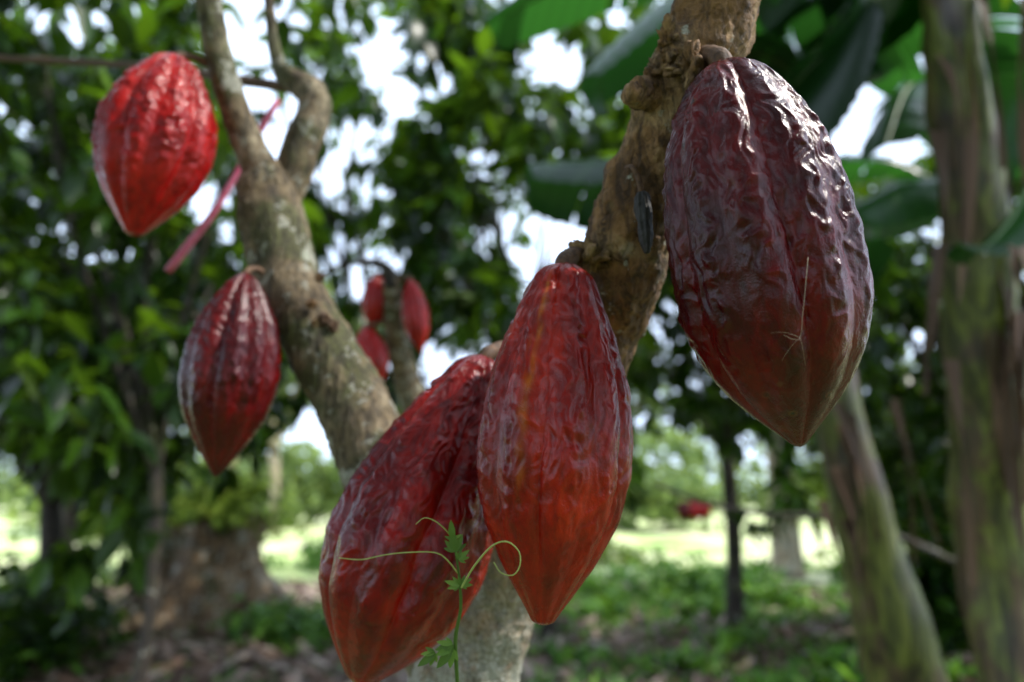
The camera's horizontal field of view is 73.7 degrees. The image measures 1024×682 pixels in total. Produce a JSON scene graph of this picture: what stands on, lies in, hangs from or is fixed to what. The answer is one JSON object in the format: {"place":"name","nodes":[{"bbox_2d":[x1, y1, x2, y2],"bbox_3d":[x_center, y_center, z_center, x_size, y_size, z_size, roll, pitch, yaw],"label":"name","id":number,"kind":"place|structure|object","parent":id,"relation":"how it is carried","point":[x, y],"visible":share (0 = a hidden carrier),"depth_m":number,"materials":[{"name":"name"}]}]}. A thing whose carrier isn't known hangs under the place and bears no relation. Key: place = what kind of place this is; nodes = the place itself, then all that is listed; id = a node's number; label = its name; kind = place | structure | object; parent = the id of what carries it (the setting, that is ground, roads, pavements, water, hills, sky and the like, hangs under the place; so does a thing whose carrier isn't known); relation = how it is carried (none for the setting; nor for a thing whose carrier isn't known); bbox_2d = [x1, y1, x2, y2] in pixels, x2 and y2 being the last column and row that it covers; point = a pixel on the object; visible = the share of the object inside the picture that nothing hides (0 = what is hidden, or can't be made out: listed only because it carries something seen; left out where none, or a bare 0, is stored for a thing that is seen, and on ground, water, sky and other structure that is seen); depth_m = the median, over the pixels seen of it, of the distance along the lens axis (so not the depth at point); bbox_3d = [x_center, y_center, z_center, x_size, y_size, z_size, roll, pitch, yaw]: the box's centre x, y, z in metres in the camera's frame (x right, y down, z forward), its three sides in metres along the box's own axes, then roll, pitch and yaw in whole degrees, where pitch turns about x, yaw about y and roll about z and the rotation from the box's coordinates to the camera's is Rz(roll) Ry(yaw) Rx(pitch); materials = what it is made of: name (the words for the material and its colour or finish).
{"place":"outdoors","nodes":[
{"label":"outdoors","id":0,"kind":"place"},
{"bbox_2d":[0,496,966,681],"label":"ground","id":1,"kind":"structure","parent":0,"point":[712,543],"depth_m":15.38,"materials":[{"name":"green plant"}]},
{"bbox_2d":[0,0,61,78],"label":"cacao tree","id":2,"kind":"object","parent":1,"relation":"on","point":[6,43],"visible":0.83,"depth_m":3.05,"materials":[{"name":"green plant"}]},
{"bbox_2d":[0,562,136,681],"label":"bush","id":3,"kind":"object","parent":1,"relation":"on","point":[41,640],"visible":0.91,"depth_m":5.04,"materials":[{"name":"green plant"}]},
{"bbox_2d":[0,545,143,645],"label":"bush","id":4,"kind":"object","parent":1,"relation":"on","point":[14,568],"visible":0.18,"depth_m":5.85,"materials":[{"name":"green plant"}]},
{"bbox_2d":[0,56,289,595],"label":"cacao tree","id":5,"kind":"object","parent":1,"relation":"on","point":[69,517],"visible":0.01,"depth_m":9.03,"materials":[{"name":"green plant"}]},
{"bbox_2d":[2,452,313,559],"bbox_3d":[-6.055,2.988,11.650,5.209,2.342,2.678,3,-13,-15],"label":"bush","id":6,"kind":"object","parent":1,"relation":"on","point":[95,532],"visible":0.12,"depth_m":11.61,"materials":[{"name":"green plant"}]},
{"bbox_2d":[0,0,325,681],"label":"cacao tree","id":7,"kind":"object","parent":1,"relation":"on","point":[44,390],"visible":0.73,"depth_m":3.55,"materials":[{"name":"green plant"}]},
{"bbox_2d":[0,30,341,617],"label":"cacao tree","id":8,"kind":"object","parent":1,"relation":"on","point":[54,488],"visible":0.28,"depth_m":4.92,"materials":[{"name":"green plant"}]},
{"bbox_2d":[96,459,319,635],"bbox_3d":[-3.030,2.070,7.127,2.177,1.872,1.627,0,-13,0],"label":"tree stump","id":9,"kind":"object","parent":1,"relation":"on","point":[211,557],"visible":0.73,"depth_m":6.73,"materials":[{"name":"brown wood"}]},
{"bbox_2d":[170,370,314,495],"bbox_3d":[-11.072,2.682,27.141,9.792,9.605,9.362,-10,-16,38],"label":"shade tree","id":10,"kind":"object","parent":1,"relation":"on","point":[235,462],"visible":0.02,"depth_m":26.51,"materials":[{"name":"green plant"}]},
{"bbox_2d":[170,592,332,652],"bbox_3d":[-2.124,2.710,6.439,1.839,0.648,1.450,0,-13,0],"label":"bush","id":11,"kind":"object","parent":1,"relation":"on","point":[303,622],"visible":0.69,"depth_m":6.24,"materials":[{"name":"green plant"}]},
{"bbox_2d":[242,437,343,526],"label":"bush","id":12,"kind":"object","parent":1,"relation":"on","point":[324,490],"visible":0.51,"depth_m":29.93,"materials":[{"name":"green plant"}]},
{"bbox_2d":[262,533,324,572],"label":"bush","id":13,"kind":"object","parent":1,"relation":"on","point":[312,554],"visible":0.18,"depth_m":13.03,"materials":[{"name":"green plant"}]},
{"bbox_2d":[265,265,382,532],"bbox_3d":[-8.495,1.917,24.110,7.809,10.201,7.248,8,-15,-31],"label":"shade tree","id":14,"kind":"object","parent":1,"relation":"on","point":[273,458],"visible":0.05,"depth_m":23.55,"materials":[{"name":"green plant"}]},
{"bbox_2d":[94,0,585,442],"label":"cacao tree","id":15,"kind":"object","parent":1,"relation":"on","point":[316,42],"visible":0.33,"depth_m":6.01,"materials":[{"name":"green plant"}]},
{"bbox_2d":[322,259,422,413],"bbox_3d":[-0.199,0.776,1.193,0.110,1.840,0.413,-7,-14,29],"label":"cacao tree","id":16,"kind":"object","parent":1,"relation":"on","point":[407,383],"visible":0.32,"depth_m":1.28,"materials":[{"name":"brown plant"}]},
{"bbox_2d":[356,321,388,380],"bbox_3d":[-0.259,0.021,1.262,0.063,0.126,0.061,-4,-13,19],"label":"cacao pod","id":17,"kind":"object","parent":16,"relation":"attached to","point":[372,344],"visible":0.59,"depth_m":1.24,"materials":[{"name":"red plant"}]},
{"bbox_2d":[361,272,383,329],"bbox_3d":[-0.257,-0.076,1.300,0.058,0.112,0.057,5,0,0],"label":"cacao pod","id":18,"kind":"object","parent":16,"relation":"attached to","point":[372,302],"visible":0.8,"depth_m":1.28,"materials":[{"name":"red plant"}]},
{"bbox_2d":[397,275,429,352],"bbox_3d":[-0.183,-0.050,1.261,0.059,0.150,0.051,-10,-8,0],"label":"cacao pod","id":19,"kind":"object","parent":16,"relation":"attached to","point":[415,315],"visible":1,"depth_m":1.25,"materials":[{"name":"red plant"}]},
{"bbox_2d":[0,422,830,514],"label":"background trees","id":20,"kind":"object","parent":1,"relation":"on","point":[696,455],"visible":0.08,"depth_m":48.72,"materials":[{"name":"green plant"}]},
{"bbox_2d":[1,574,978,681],"bbox_3d":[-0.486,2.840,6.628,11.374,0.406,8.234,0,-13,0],"label":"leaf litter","id":21,"kind":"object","parent":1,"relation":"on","point":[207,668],"visible":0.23,"depth_m":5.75,"materials":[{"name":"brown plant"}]},
{"bbox_2d":[319,18,662,335],"bbox_3d":[0.576,-1.014,11.864,8.628,10.295,4.277,-3,-13,13],"label":"cacao tree","id":22,"kind":"object","parent":1,"relation":"on","point":[523,239],"visible":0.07,"depth_m":12.34,"materials":[{"name":"green plant"}]},
{"bbox_2d":[0,0,1011,681],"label":"cacao tree","id":23,"kind":"object","parent":1,"relation":"on","point":[336,374],"visible":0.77,"depth_m":0.66,"materials":[{"name":"beige plant"}]},
{"bbox_2d":[91,51,217,236],"bbox_3d":[-0.385,-0.221,0.742,0.119,0.225,0.118,8,-11,0],"label":"cacao pod","id":24,"kind":"object","parent":23,"relation":"attached to","point":[154,140],"visible":1,"depth_m":0.70,"materials":[{"name":"red plant"}]},
{"bbox_2d":[178,266,281,476],"bbox_3d":[-0.280,0.025,0.684,0.096,0.219,0.093,5,-10,0],"label":"cacao pod","id":25,"kind":"object","parent":23,"relation":"attached to","point":[229,375],"visible":1,"depth_m":0.65,"materials":[{"name":"red plant"}]},
{"bbox_2d":[318,341,501,681],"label":"cacao pod","id":26,"kind":"object","parent":23,"relation":"attached to","point":[386,616],"visible":0.84,"depth_m":0.46,"materials":[{"name":"red plant"}]},
{"bbox_2d":[339,517,520,681],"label":"climbing vine","id":27,"kind":"object","parent":23,"relation":"attached to","point":[447,650],"visible":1,"depth_m":0.42,"materials":[{"name":"green plant"}]},
{"bbox_2d":[476,246,633,624],"bbox_3d":[0.028,0.051,0.434,0.098,0.247,0.100,4,-9,0],"label":"cacao pod","id":28,"kind":"object","parent":23,"relation":"attached to","point":[554,450],"visible":1,"depth_m":0.40,"materials":[{"name":"red plant"}]},
{"bbox_2d":[624,164,652,253],"bbox_3d":[0.085,-0.089,0.453,0.014,0.065,0.019,-3,-7,0],"label":"dried cacao pod","id":29,"kind":"object","parent":23,"relation":"attached to","point":[642,208],"visible":1,"depth_m":0.44,"materials":[{"name":"black plant"}]},
{"bbox_2d":[662,45,873,446],"bbox_3d":[0.148,-0.067,0.408,0.112,0.262,0.111,-10,-4,0],"label":"cacao pod","id":30,"kind":"object","parent":23,"relation":"attached to","point":[760,210],"visible":0.99,"depth_m":0.37,"materials":[{"name":"red plant"}]},
{"bbox_2d":[773,260,807,359],"bbox_3d":[0.138,-0.015,0.339,0.019,0.052,0.014,0,-13,0],"label":"spider silk","id":31,"kind":"object","parent":23,"relation":"hanging from","point":[802,314],"visible":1,"depth_m":0.34},
{"bbox_2d":[331,0,689,643],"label":"cacao tree","id":32,"kind":"object","parent":1,"relation":"on","point":[486,84],"visible":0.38,"depth_m":5.17,"materials":[{"name":"green plant"}]},
{"bbox_2d":[596,532,683,567],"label":"bush","id":33,"kind":"object","parent":1,"relation":"on","point":[625,555],"visible":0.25,"depth_m":12.66,"materials":[{"name":"green plant"}]},
{"bbox_2d":[631,369,677,438],"bbox_3d":[3.116,3.502,29.988,8.190,9.166,7.032,-7,-14,28],"label":"shade tree","id":34,"kind":"object","parent":1,"relation":"on","point":[659,412],"visible":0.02,"depth_m":30.41,"materials":[{"name":"green plant"}]},
{"bbox_2d":[617,454,725,532],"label":"bush","id":35,"kind":"object","parent":1,"relation":"on","point":[664,504],"visible":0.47,"depth_m":25.52,"materials":[{"name":"green plant"}]},
{"bbox_2d":[587,549,836,607],"bbox_3d":[2.309,3.199,9.017,3.827,0.869,2.156,0,-13,0],"label":"bush","id":36,"kind":"object","parent":1,"relation":"on","point":[695,579],"visible":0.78,"depth_m":8.79,"materials":[{"name":"green plant"}]},
{"bbox_2d":[652,316,807,579],"bbox_3d":[4.972,0.698,12.656,5.652,7.055,3.910,6,-14,-24],"label":"shade tree","id":37,"kind":"object","parent":1,"relation":"on","point":[784,555],"visible":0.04,"depth_m":11.54,"materials":[{"name":"green plant"}]},
{"bbox_2d":[575,99,910,625],"bbox_3d":[1.955,-0.713,6.863,3.339,7.208,3.865,-11,-16,39],"label":"cacao tree","id":38,"kind":"object","parent":1,"relation":"on","point":[718,414],"visible":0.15,"depth_m":6.32,"materials":[{"name":"green plant"}]},
{"bbox_2d":[484,0,1023,681],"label":"banana plant","id":39,"kind":"object","parent":1,"relation":"on","point":[970,52],"visible":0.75,"depth_m":2.54,"materials":[{"name":"green plant"}]},
{"bbox_2d":[749,350,915,563],"bbox_3d":[6.425,2.028,11.850,4.750,4.719,2.604,0,-13,0],"label":"bush","id":40,"kind":"object","parent":1,"relation":"on","point":[816,488],"visible":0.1,"depth_m":11.76,"materials":[{"name":"green plant"}]},
{"bbox_2d":[745,28,948,681],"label":"banana plant","id":41,"kind":"object","parent":1,"relation":"on","point":[894,632],"visible":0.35,"depth_m":3.01,"materials":[{"name":"green plant"}]},
{"bbox_2d":[749,161,1017,537],"bbox_3d":[6.265,0.257,11.297,5.350,7.252,4.924,10,-16,-37],"label":"cacao tree","id":42,"kind":"object","parent":1,"relation":"on","point":[933,227],"visible":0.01,"depth_m":10.81,"materials":[{"name":"green plant"}]},
{"bbox_2d":[818,366,950,573],"bbox_3d":[4.488,1.616,7.306,2.429,3.018,1.546,0,-13,0],"label":"bush","id":43,"kind":"object","parent":1,"relation":"on","point":[905,520],"visible":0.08,"depth_m":7.21,"materials":[{"name":"green plant"}]},
{"bbox_2d":[826,492,970,657],"bbox_3d":[3.464,2.042,5.659,1.706,1.561,1.389,7,-15,-30],"label":"bush","id":44,"kind":"object","parent":1,"relation":"on","point":[936,582],"visible":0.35,"depth_m":5.50,"materials":[{"name":"green plant"}]},
{"bbox_2d":[809,146,1023,533],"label":"cacao tree","id":45,"kind":"object","parent":1,"relation":"on","point":[909,295],"visible":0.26,"depth_m":6.32,"materials":[{"name":"green plant"}]},
{"bbox_2d":[839,80,1021,311],"bbox_3d":[3.084,0.474,4.289,3.209,3.762,3.229,0,-13,0],"label":"banana plant","id":46,"kind":"object","parent":1,"relation":"on","point":[900,118],"visible":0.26,"depth_m":3.88,"materials":[{"name":"green plant"}]},
{"bbox_2d":[0,0,1023,494],"label":"sky","id":47,"kind":"structure","parent":0,"point":[850,137],"materials":[{"name":"white"}]},
{"bbox_2d":[83,554,978,681],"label":"grass","id":48,"kind":"structure","parent":0,"point":[837,664],"depth_m":6.15,"materials":[{"name":"green plant"}]},
{"bbox_2d":[677,500,690,520],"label":"cacao pod","id":49,"kind":"object","parent":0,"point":[683,510],"visible":0.98,"depth_m":4.37,"materials":[{"name":"red plant"}]},
{"bbox_2d":[689,501,699,520],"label":"cacao pod","id":50,"kind":"object","parent":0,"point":[695,512],"visible":0.69,"depth_m":4.36,"materials":[{"name":"red plant"}]},
{"bbox_2d":[698,503,710,519],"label":"cacao pod","id":51,"kind":"object","parent":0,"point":[705,510],"visible":0.66,"depth_m":4.36,"materials":[{"name":"red plant"}]},
{"bbox_2d":[652,481,955,565],"bbox_3d":[1.743,1.096,4.030,1.775,0.533,0.072,-3,-13,12],"label":"fallen branch","id":52,"kind":"object","parent":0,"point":[935,552],"visible":0.66,"depth_m":4.05,"materials":[{"name":"brown wood"}]}
]}

